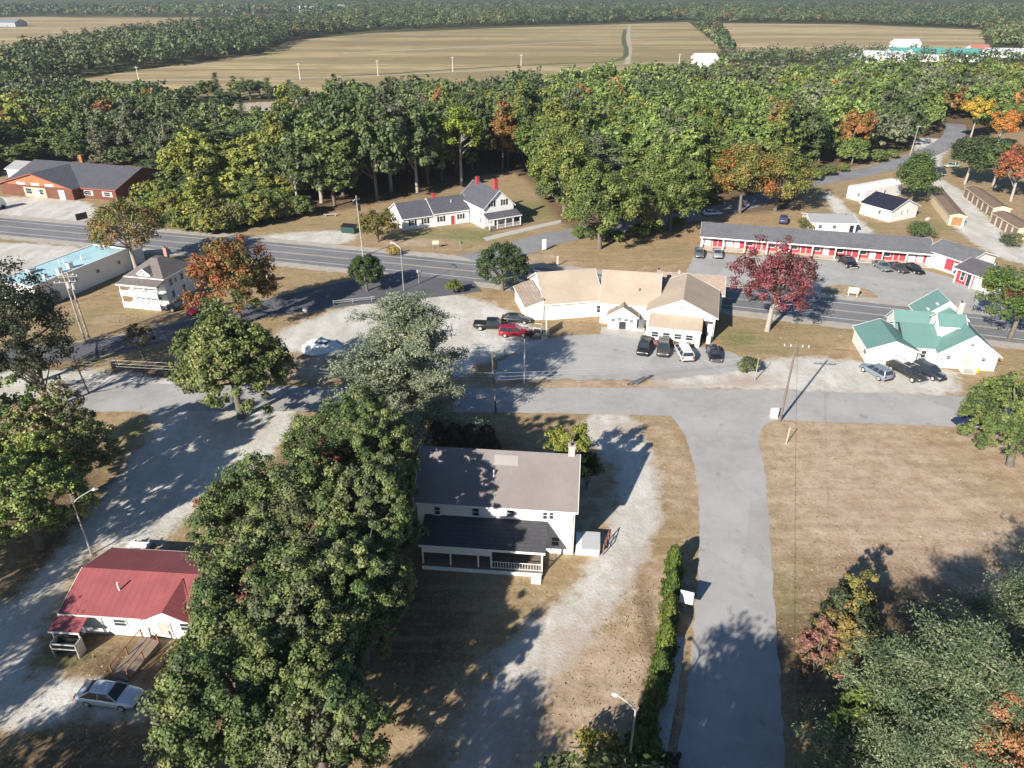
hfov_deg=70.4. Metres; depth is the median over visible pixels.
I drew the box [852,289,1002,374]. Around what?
cafe
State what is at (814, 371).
gravel parking
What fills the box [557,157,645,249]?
green tree
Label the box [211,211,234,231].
woodland shrub
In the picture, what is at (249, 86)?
woodland tree
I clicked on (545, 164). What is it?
green tree
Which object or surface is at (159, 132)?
woodland tree
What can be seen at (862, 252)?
window
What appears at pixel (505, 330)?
parked suv
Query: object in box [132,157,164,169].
woodland tree
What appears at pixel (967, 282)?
door
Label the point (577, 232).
woodland shrub
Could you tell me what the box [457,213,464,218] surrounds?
window
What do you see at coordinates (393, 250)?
shrub
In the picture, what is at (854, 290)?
motel sign
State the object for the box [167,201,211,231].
woodland shrub
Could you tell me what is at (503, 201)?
window
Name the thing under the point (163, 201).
woodland shrub
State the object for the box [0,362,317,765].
gravel driveway
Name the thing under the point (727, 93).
woodland tree
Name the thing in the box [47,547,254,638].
cottage
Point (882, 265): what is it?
parked car
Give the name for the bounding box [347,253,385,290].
round tree
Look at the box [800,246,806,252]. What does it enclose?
door
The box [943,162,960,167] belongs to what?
parked car
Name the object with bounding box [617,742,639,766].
arborvitae
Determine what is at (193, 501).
shrub
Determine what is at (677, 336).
window
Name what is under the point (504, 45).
field track
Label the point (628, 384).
timber
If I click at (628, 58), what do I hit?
field track
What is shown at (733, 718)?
side street
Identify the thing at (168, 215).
woodland shrub
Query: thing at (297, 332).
gravel lot
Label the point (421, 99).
woodland tree
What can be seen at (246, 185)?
woodland tree
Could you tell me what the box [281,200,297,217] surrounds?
woodland shrub
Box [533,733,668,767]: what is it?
shade tree
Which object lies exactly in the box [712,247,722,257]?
parked car
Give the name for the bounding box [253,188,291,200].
woodland tree
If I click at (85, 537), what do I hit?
street lamp
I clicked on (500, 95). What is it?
woodland tree
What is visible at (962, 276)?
window
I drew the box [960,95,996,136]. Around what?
yellow tree
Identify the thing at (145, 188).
woodland shrub
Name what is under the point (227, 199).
woodland shrub
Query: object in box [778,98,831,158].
woodland tree
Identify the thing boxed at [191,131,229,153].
woodland tree
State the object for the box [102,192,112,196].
window
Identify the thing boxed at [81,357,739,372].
service cable
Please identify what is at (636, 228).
woodland shrub
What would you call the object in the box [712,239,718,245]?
door
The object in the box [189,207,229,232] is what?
woodland shrub
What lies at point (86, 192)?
window
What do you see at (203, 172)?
woodland tree
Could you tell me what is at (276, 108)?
woodland tree
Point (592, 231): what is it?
woodland shrub
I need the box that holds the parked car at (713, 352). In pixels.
[705,344,721,361]
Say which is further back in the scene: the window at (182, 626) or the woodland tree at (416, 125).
the woodland tree at (416, 125)
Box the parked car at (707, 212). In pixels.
[701,209,722,216]
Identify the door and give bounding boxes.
[33,189,39,196]
[58,190,65,199]
[88,617,106,633]
[156,622,172,634]
[450,215,454,223]
[618,321,626,328]
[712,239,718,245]
[733,240,739,247]
[755,242,761,249]
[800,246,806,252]
[822,247,829,254]
[845,249,852,255]
[848,225,854,231]
[868,251,875,258]
[892,253,899,259]
[916,254,923,261]
[925,350,934,362]
[951,263,956,274]
[960,355,974,368]
[964,274,971,285]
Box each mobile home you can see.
[801,212,858,232]
[846,178,902,201]
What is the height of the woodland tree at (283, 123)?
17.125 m
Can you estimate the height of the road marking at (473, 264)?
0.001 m
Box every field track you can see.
[110,62,680,80]
[342,38,688,53]
[624,26,632,63]
[743,36,980,40]
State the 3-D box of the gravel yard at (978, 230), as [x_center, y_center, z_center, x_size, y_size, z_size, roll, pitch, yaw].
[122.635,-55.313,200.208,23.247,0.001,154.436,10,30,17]
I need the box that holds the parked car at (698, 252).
[694,247,703,257]
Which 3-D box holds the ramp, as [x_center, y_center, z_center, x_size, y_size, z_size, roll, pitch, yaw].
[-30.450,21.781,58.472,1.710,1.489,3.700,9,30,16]
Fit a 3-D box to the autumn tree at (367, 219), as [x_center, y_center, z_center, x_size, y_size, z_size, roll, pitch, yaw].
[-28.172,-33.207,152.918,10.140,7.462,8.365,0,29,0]
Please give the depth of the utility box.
121.22 m
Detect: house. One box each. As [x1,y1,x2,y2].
[115,246,204,310]
[413,443,580,583]
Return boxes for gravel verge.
[0,239,83,276]
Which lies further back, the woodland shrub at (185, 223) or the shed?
the shed
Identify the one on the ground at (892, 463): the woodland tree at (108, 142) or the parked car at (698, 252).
the woodland tree at (108, 142)
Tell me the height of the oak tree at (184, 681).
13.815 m
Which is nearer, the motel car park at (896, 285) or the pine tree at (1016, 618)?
the pine tree at (1016, 618)
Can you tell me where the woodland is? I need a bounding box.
[0,53,1023,147]
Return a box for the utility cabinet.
[768,408,779,418]
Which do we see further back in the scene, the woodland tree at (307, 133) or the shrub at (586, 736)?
the woodland tree at (307, 133)
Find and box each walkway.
[483,220,560,240]
[600,326,647,339]
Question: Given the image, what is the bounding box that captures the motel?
[700,222,1023,298]
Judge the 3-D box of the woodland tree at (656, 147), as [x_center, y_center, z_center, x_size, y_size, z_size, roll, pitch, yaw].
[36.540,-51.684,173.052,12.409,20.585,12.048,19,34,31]
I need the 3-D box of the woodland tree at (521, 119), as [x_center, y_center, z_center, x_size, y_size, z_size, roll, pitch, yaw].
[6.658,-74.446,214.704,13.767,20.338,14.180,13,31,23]
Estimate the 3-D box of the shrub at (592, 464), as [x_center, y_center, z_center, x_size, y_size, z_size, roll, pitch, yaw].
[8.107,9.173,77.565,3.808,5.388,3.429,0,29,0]
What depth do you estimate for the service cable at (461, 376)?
94.23 m
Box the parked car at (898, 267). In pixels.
[888,261,909,272]
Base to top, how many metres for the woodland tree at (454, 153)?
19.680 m
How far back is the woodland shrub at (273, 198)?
165.75 m
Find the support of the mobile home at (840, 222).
on the gravel lane
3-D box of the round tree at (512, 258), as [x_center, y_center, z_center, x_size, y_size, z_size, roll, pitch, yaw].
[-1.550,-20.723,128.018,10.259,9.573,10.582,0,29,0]
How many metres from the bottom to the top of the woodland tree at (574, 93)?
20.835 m
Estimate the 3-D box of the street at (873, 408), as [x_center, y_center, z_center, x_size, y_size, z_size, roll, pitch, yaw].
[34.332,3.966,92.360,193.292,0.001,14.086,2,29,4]
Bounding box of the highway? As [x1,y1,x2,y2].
[0,218,1023,342]
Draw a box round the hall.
[0,154,163,200]
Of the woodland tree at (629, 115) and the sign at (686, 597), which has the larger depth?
the woodland tree at (629, 115)
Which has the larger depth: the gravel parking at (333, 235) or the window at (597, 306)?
the gravel parking at (333, 235)
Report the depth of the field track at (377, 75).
439.93 m
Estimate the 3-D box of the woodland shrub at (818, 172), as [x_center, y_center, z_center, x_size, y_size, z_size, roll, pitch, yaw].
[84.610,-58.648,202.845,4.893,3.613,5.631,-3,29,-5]
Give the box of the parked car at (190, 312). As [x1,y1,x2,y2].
[185,303,207,315]
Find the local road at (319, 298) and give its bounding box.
[3,273,480,365]
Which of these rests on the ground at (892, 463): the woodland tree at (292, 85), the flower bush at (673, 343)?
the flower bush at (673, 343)
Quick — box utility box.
[302,307,307,312]
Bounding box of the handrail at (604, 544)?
[602,530,609,554]
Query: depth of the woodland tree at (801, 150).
213.06 m
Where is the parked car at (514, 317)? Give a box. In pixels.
[501,312,531,324]
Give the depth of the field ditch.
513.74 m
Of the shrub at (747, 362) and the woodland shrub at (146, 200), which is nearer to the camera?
the shrub at (747, 362)
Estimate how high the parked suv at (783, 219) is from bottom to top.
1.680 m
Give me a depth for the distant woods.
880.51 m
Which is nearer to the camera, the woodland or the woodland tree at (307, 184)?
the woodland tree at (307, 184)
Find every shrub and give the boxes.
[126,179,172,204]
[138,189,167,209]
[147,192,187,221]
[151,187,184,200]
[163,211,171,223]
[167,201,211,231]
[172,196,192,205]
[172,216,188,229]
[185,211,214,232]
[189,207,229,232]
[192,196,225,208]
[192,497,207,507]
[211,203,251,229]
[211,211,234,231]
[221,197,232,204]
[225,197,268,224]
[229,203,255,227]
[236,192,276,222]
[254,194,285,221]
[268,200,290,220]
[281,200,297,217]
[284,195,314,215]
[385,245,399,254]
[423,422,447,446]
[441,423,468,447]
[445,279,463,292]
[461,423,485,448]
[476,424,502,449]
[524,330,533,337]
[570,226,586,237]
[573,721,625,767]
[580,449,604,487]
[582,222,610,239]
[611,230,626,241]
[627,223,650,237]
[648,218,666,232]
[656,748,683,767]
[672,216,687,227]
[736,356,762,372]
[797,215,817,229]
[810,168,822,179]
[821,164,837,175]
[837,163,849,171]
[868,148,890,161]
[887,149,900,156]
[905,220,938,236]
[998,231,1023,246]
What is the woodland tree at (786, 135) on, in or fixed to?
on the ground at (892, 463)
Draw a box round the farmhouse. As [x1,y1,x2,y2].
[389,176,521,230]
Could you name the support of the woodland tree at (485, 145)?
on the ground at (892, 463)
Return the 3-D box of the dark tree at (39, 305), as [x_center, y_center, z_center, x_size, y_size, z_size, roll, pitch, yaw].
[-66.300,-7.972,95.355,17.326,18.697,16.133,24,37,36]
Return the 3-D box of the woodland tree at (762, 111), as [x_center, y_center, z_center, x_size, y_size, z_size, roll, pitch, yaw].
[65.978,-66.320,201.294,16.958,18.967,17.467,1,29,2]
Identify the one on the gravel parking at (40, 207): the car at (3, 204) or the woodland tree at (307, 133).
the car at (3, 204)
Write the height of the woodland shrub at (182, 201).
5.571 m
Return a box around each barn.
[0,18,27,26]
[691,53,718,68]
[858,50,905,62]
[885,47,943,59]
[889,39,921,46]
[908,48,984,61]
[965,44,989,51]
[984,48,1023,57]
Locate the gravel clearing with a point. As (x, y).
(248, 105)
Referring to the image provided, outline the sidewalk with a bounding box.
[656,637,684,765]
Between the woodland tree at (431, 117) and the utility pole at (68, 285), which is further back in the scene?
the woodland tree at (431, 117)
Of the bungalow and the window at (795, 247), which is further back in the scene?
the bungalow
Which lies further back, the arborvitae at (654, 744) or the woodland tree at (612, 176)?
the woodland tree at (612, 176)
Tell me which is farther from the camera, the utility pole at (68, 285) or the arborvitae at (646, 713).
the utility pole at (68, 285)
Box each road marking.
[0,225,1021,330]
[0,231,1023,339]
[1,220,1019,322]
[4,226,1023,331]
[78,310,227,341]
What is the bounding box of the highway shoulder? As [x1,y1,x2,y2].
[0,214,1023,349]
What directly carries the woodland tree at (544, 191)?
on the ground at (892, 463)
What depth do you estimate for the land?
919.67 m
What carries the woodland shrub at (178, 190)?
on the ground at (892, 463)
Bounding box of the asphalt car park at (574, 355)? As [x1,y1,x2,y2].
[486,334,746,380]
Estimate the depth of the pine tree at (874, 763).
42.52 m
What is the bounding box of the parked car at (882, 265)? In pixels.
[872,260,892,271]
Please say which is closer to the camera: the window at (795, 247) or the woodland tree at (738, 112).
the window at (795, 247)
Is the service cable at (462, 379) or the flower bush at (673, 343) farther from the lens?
the flower bush at (673, 343)
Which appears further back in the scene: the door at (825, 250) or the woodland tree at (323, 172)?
the woodland tree at (323, 172)
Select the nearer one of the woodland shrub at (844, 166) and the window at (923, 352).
the window at (923, 352)
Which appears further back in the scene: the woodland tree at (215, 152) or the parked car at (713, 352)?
the woodland tree at (215, 152)
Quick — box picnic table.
[126,539,152,548]
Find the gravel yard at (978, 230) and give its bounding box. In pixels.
[901,136,1023,269]
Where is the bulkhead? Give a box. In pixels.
[575,531,599,555]
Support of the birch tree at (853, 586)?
on the ground at (892, 463)
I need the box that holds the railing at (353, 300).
[332,296,374,303]
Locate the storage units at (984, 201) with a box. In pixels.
[963,185,1012,216]
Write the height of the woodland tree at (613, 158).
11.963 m
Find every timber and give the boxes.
[627,376,644,385]
[636,375,652,384]
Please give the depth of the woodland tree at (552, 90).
207.78 m
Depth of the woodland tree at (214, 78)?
349.79 m
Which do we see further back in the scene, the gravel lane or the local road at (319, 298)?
the gravel lane
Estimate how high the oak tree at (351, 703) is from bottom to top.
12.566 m
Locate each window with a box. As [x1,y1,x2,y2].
[25,188,32,193]
[83,190,93,195]
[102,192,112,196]
[112,619,128,626]
[168,278,173,286]
[171,289,175,297]
[179,624,189,631]
[409,220,416,225]
[421,218,428,223]
[433,506,441,514]
[437,216,444,221]
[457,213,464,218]
[471,508,480,516]
[488,201,494,206]
[501,199,507,204]
[505,510,514,517]
[541,512,547,519]
[548,513,554,519]
[550,536,559,546]
[596,305,600,312]
[651,331,658,337]
[662,332,670,336]
[673,333,681,339]
[685,334,693,340]
[791,245,797,249]
[836,248,843,252]
[859,250,866,254]
[883,252,890,256]
[919,350,927,357]
[959,272,965,281]
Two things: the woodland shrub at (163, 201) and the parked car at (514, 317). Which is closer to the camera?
the parked car at (514, 317)
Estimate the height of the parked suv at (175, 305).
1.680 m
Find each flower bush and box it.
[652,340,657,345]
[670,339,680,346]
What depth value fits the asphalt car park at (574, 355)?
105.27 m
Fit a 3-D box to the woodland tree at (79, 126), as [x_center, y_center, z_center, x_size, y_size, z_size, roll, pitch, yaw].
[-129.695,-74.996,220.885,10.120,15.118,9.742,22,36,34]
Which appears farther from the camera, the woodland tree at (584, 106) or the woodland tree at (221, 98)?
the woodland tree at (221, 98)
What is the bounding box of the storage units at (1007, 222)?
[990,210,1023,238]
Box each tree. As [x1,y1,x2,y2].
[0,118,20,157]
[0,140,41,162]
[0,256,74,381]
[0,325,79,389]
[0,372,61,479]
[0,379,125,501]
[0,430,103,550]
[2,127,55,159]
[46,132,82,160]
[51,128,89,162]
[71,111,102,161]
[81,126,120,162]
[83,196,166,268]
[84,116,115,163]
[99,145,140,164]
[111,94,149,161]
[121,322,156,360]
[128,133,155,157]
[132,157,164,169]
[134,594,335,767]
[136,131,166,158]
[147,116,177,150]
[153,166,202,185]
[155,144,189,169]
[159,140,221,184]
[166,295,299,419]
[167,114,214,145]
[171,168,219,190]
[175,125,222,159]
[176,234,282,319]
[177,436,377,600]
[180,175,224,204]
[182,501,319,678]
[187,85,204,97]
[187,189,230,199]
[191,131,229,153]
[192,150,228,175]
[194,80,217,100]
[207,88,233,108]
[208,121,236,146]
[209,103,225,132]
[210,72,223,94]
[211,139,239,188]
[214,164,257,190]
[224,132,273,186]
[225,76,250,97]
[225,187,240,198]
[226,132,249,142]
[226,628,399,767]
[227,91,241,98]
[227,132,248,148]
[236,80,260,99]
[236,99,248,116]
[237,174,275,193]
[240,538,404,677]
[242,125,257,143]
[252,79,267,96]
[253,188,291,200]
[254,100,297,137]
[255,111,294,164]
[255,164,306,193]
[258,132,325,209]
[261,77,273,98]
[269,85,283,97]
[270,82,299,120]
[273,120,293,145]
[274,167,310,196]
[277,380,415,488]
[280,109,356,202]
[281,80,300,98]
[287,87,309,99]
[291,106,313,129]
[293,112,362,191]
[298,126,330,198]
[299,102,311,112]
[301,86,368,195]
[303,134,358,206]
[303,517,417,663]
[307,438,349,467]
[314,446,428,560]
[318,290,488,448]
[331,87,352,118]
[333,401,422,541]
[344,93,407,200]
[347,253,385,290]
[353,81,416,191]
[355,207,402,241]
[357,167,370,177]
[365,147,416,171]
[391,101,443,192]
[400,98,407,109]
[406,94,441,177]
[406,104,452,183]
[415,91,434,166]
[422,108,461,179]
[431,101,444,119]
[433,131,478,173]
[435,78,463,159]
[436,104,485,185]
[451,89,493,169]
[466,112,494,167]
[475,241,530,290]
[478,91,510,154]
[486,99,516,169]
[493,122,528,165]
[509,78,540,160]
[509,97,550,145]
[511,119,545,149]
[522,119,570,156]
[523,76,543,152]
[525,123,603,213]
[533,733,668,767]
[535,176,569,202]
[536,94,590,135]
[542,81,565,116]
[542,420,593,475]
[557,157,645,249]
[562,87,584,110]
[566,109,594,134]
[568,95,605,126]
[576,102,588,138]
[582,130,608,147]
[586,104,621,133]
[587,133,609,160]
[589,121,626,146]
[589,171,621,200]
[594,146,645,180]
[596,154,623,198]
[597,154,612,172]
[602,135,621,153]
[606,144,625,158]
[612,100,656,129]
[612,116,634,132]
[612,161,643,180]
[614,175,670,238]
[622,124,634,152]
[627,116,652,147]
[628,94,670,152]
[631,147,659,178]
[633,149,714,230]
[642,120,690,183]
[644,105,699,164]
[663,113,710,197]
[668,88,715,125]
[668,111,684,136]
[681,185,717,199]
[685,111,695,132]
[692,144,736,185]
[694,116,712,158]
[696,101,732,144]
[701,116,717,178]
[708,140,778,213]
[709,98,724,133]
[712,127,738,171]
[715,100,757,129]
[715,136,764,187]
[717,85,737,134]
[722,107,771,150]
[722,119,743,178]
[725,103,781,155]
[725,230,822,331]
[737,138,820,211]
[763,103,793,156]
[764,101,778,121]
[768,101,801,121]
[777,128,805,148]
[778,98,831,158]
[784,594,1023,767]
[792,125,808,156]
[793,614,843,690]
[799,101,834,157]
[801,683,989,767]
[808,584,876,673]
[809,577,886,662]
[817,126,840,160]
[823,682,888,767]
[829,568,886,648]
[835,137,870,163]
[836,107,878,159]
[893,148,944,200]
[942,538,1023,737]
[948,134,1000,184]
[949,656,1023,767]
[954,370,1023,466]
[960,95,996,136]
[972,264,1023,339]
[980,140,1014,188]
[990,109,1023,142]
[993,143,1023,201]
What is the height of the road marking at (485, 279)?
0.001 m
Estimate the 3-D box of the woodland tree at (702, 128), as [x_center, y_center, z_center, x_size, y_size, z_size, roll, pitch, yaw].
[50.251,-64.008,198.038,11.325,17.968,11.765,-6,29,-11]
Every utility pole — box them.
[51,270,85,341]
[58,272,90,341]
[73,358,88,392]
[353,196,363,255]
[491,353,497,413]
[524,339,524,383]
[779,340,809,421]
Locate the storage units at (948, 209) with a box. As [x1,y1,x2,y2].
[927,188,967,225]
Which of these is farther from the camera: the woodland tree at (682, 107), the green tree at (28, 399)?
the woodland tree at (682, 107)
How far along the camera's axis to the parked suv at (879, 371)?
100.28 m
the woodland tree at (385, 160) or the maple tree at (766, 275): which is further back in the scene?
the woodland tree at (385, 160)
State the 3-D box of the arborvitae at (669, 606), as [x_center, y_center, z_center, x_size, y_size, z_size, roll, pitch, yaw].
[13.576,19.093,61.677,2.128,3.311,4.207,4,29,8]
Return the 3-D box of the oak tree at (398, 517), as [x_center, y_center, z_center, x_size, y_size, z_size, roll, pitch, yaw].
[-11.393,12.644,60.685,9.118,15.969,8.854,0,29,0]
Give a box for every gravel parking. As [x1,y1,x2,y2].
[0,194,107,221]
[248,227,370,245]
[637,348,984,396]
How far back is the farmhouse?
163.85 m
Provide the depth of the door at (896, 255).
142.76 m
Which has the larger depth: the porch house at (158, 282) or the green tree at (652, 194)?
the green tree at (652, 194)
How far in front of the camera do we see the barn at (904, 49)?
536.47 m
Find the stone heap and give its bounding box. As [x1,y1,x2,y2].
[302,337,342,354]
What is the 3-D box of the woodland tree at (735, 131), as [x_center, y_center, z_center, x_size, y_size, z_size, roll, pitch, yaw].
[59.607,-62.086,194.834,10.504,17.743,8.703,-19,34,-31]
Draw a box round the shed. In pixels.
[4,160,30,176]
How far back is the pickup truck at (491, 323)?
114.46 m
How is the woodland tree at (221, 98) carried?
on the ground at (892, 463)
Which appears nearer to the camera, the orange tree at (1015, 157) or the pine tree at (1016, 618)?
the pine tree at (1016, 618)
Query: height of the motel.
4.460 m
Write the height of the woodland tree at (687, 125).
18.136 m
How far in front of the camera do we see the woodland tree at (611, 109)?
219.38 m
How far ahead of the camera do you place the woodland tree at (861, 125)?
221.11 m
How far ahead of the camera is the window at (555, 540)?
69.12 m
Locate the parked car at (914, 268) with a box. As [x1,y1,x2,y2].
[902,262,925,273]
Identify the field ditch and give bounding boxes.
[342,29,628,76]
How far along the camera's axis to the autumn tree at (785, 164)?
167.93 m
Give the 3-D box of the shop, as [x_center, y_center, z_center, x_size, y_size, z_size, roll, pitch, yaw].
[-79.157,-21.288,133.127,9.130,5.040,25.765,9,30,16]
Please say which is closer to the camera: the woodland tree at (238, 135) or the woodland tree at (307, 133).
the woodland tree at (307, 133)
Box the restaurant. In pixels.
[513,268,725,347]
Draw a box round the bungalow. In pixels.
[859,191,920,221]
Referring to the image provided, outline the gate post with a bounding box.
[110,356,118,368]
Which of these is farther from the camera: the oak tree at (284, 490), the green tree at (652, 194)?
the green tree at (652, 194)
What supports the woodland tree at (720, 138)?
on the ground at (892, 463)
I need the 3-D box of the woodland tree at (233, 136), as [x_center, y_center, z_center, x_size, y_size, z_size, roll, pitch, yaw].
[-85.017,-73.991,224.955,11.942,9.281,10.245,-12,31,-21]
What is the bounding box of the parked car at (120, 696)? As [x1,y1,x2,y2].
[73,678,144,711]
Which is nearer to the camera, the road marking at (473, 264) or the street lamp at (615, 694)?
the street lamp at (615, 694)
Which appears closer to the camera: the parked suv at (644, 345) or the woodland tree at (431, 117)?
the parked suv at (644, 345)
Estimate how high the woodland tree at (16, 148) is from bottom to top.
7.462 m
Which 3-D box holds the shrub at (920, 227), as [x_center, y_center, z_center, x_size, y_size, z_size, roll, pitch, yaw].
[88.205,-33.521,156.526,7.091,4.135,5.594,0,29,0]
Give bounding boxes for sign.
[75,212,87,220]
[542,239,545,249]
[679,590,693,611]
[848,287,859,296]
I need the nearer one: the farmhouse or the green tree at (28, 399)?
the green tree at (28, 399)
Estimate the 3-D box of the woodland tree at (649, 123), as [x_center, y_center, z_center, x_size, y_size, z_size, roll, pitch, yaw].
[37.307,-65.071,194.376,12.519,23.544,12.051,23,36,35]
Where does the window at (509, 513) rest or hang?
in the house at (500, 512)
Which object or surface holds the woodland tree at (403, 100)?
on the ground at (892, 463)
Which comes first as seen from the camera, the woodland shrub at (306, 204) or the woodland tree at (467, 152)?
the woodland shrub at (306, 204)
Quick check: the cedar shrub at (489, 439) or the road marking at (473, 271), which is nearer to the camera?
the cedar shrub at (489, 439)
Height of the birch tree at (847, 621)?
8.314 m
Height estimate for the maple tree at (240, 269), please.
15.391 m
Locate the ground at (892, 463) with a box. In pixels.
[0,113,1023,767]
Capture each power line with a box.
[795,350,797,767]
[809,346,1013,365]
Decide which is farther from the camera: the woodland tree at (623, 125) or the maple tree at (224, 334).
the woodland tree at (623, 125)
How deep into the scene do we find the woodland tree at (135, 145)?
217.40 m
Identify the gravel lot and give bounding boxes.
[256,292,566,387]
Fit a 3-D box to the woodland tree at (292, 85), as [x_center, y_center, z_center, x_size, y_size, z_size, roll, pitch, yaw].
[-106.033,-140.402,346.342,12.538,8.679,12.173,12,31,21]
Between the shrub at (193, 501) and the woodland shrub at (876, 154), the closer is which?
the shrub at (193, 501)
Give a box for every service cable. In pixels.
[76,358,738,376]
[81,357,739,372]
[81,359,736,379]
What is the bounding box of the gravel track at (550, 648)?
[407,413,688,767]
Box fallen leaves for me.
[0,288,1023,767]
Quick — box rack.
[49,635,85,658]
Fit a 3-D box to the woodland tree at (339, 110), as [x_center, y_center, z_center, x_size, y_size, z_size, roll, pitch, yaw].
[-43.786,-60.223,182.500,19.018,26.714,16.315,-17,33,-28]
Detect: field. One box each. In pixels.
[0,17,272,47]
[73,22,721,98]
[715,23,984,55]
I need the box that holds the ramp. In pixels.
[109,629,160,680]
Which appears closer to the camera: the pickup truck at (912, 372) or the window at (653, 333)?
the pickup truck at (912, 372)
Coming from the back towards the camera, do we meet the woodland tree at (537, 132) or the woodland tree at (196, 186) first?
the woodland tree at (537, 132)
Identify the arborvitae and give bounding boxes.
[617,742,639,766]
[623,723,653,767]
[631,697,661,737]
[642,673,668,717]
[643,733,662,767]
[647,647,674,692]
[654,617,680,657]
[658,567,684,608]
[658,591,682,626]
[663,543,686,579]
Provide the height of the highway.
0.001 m
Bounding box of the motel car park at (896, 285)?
[687,253,1010,312]
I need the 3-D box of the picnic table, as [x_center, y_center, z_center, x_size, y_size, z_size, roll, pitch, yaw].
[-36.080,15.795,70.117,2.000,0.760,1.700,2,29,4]
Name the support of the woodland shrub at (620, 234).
on the ground at (892, 463)
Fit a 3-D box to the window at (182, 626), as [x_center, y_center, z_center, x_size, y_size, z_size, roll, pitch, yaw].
[-27.033,20.080,59.997,0.990,0.990,0.120,2,29,4]
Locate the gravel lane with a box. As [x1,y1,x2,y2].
[808,189,889,234]
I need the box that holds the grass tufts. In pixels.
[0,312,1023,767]
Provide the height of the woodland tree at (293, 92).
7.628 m
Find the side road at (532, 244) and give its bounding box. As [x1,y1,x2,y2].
[457,123,965,260]
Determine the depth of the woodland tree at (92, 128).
214.70 m
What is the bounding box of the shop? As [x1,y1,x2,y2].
[0,241,144,304]
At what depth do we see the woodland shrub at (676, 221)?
161.97 m
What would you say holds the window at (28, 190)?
in the hall
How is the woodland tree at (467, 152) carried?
on the ground at (892, 463)
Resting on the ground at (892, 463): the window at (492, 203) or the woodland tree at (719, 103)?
the woodland tree at (719, 103)
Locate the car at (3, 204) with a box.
[0,198,6,208]
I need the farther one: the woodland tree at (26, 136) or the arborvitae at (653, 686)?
the woodland tree at (26, 136)
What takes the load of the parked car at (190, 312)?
on the ground at (892, 463)
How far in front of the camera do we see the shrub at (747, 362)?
101.50 m
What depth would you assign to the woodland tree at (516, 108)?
216.32 m
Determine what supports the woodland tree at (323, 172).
on the ground at (892, 463)
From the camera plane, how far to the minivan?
104.78 m
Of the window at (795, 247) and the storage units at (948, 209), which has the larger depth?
the storage units at (948, 209)
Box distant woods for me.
[0,1,1023,76]
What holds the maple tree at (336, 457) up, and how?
on the ground at (892, 463)
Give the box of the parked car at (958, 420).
[951,413,994,426]
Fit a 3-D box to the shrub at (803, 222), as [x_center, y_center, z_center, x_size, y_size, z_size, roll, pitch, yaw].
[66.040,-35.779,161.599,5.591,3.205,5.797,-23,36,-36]
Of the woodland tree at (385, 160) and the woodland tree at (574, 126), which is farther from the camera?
the woodland tree at (574, 126)
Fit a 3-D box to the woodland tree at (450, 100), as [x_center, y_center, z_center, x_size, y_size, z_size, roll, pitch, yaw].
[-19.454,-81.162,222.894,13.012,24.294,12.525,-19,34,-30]
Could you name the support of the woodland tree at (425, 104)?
on the ground at (892, 463)
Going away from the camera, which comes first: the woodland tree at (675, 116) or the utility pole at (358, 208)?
the utility pole at (358, 208)
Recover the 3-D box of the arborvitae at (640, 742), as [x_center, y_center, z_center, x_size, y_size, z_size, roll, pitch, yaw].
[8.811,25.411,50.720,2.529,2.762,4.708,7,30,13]
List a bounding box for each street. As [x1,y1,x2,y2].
[27,380,1019,427]
[672,416,784,767]
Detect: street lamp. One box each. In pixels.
[72,488,97,554]
[390,242,403,290]
[612,692,636,752]
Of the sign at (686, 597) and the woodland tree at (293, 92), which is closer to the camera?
the sign at (686, 597)
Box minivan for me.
[674,343,694,361]
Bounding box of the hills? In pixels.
[0,0,1023,13]
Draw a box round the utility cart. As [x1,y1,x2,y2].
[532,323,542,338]
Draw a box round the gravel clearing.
[233,101,297,113]
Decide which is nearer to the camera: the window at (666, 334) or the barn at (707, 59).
the window at (666, 334)
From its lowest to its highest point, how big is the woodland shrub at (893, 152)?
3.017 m
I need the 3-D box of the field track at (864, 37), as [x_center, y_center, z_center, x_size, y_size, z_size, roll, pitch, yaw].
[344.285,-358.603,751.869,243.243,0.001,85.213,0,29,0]
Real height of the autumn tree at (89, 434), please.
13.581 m
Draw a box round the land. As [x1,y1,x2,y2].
[0,12,1023,112]
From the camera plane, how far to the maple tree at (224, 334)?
84.97 m
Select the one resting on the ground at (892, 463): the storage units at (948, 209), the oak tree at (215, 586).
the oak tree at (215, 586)
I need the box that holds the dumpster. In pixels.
[340,223,356,233]
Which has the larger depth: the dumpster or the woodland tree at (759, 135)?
the woodland tree at (759, 135)
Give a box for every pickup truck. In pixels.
[473,317,510,330]
[836,254,857,268]
[885,355,927,383]
[935,167,946,174]
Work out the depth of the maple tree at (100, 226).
131.93 m
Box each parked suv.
[165,298,194,312]
[498,324,528,337]
[636,335,651,355]
[656,336,669,356]
[779,215,787,223]
[859,362,894,380]
[912,358,947,381]
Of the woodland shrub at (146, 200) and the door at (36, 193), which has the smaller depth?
the woodland shrub at (146, 200)
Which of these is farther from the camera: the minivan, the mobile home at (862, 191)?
the mobile home at (862, 191)

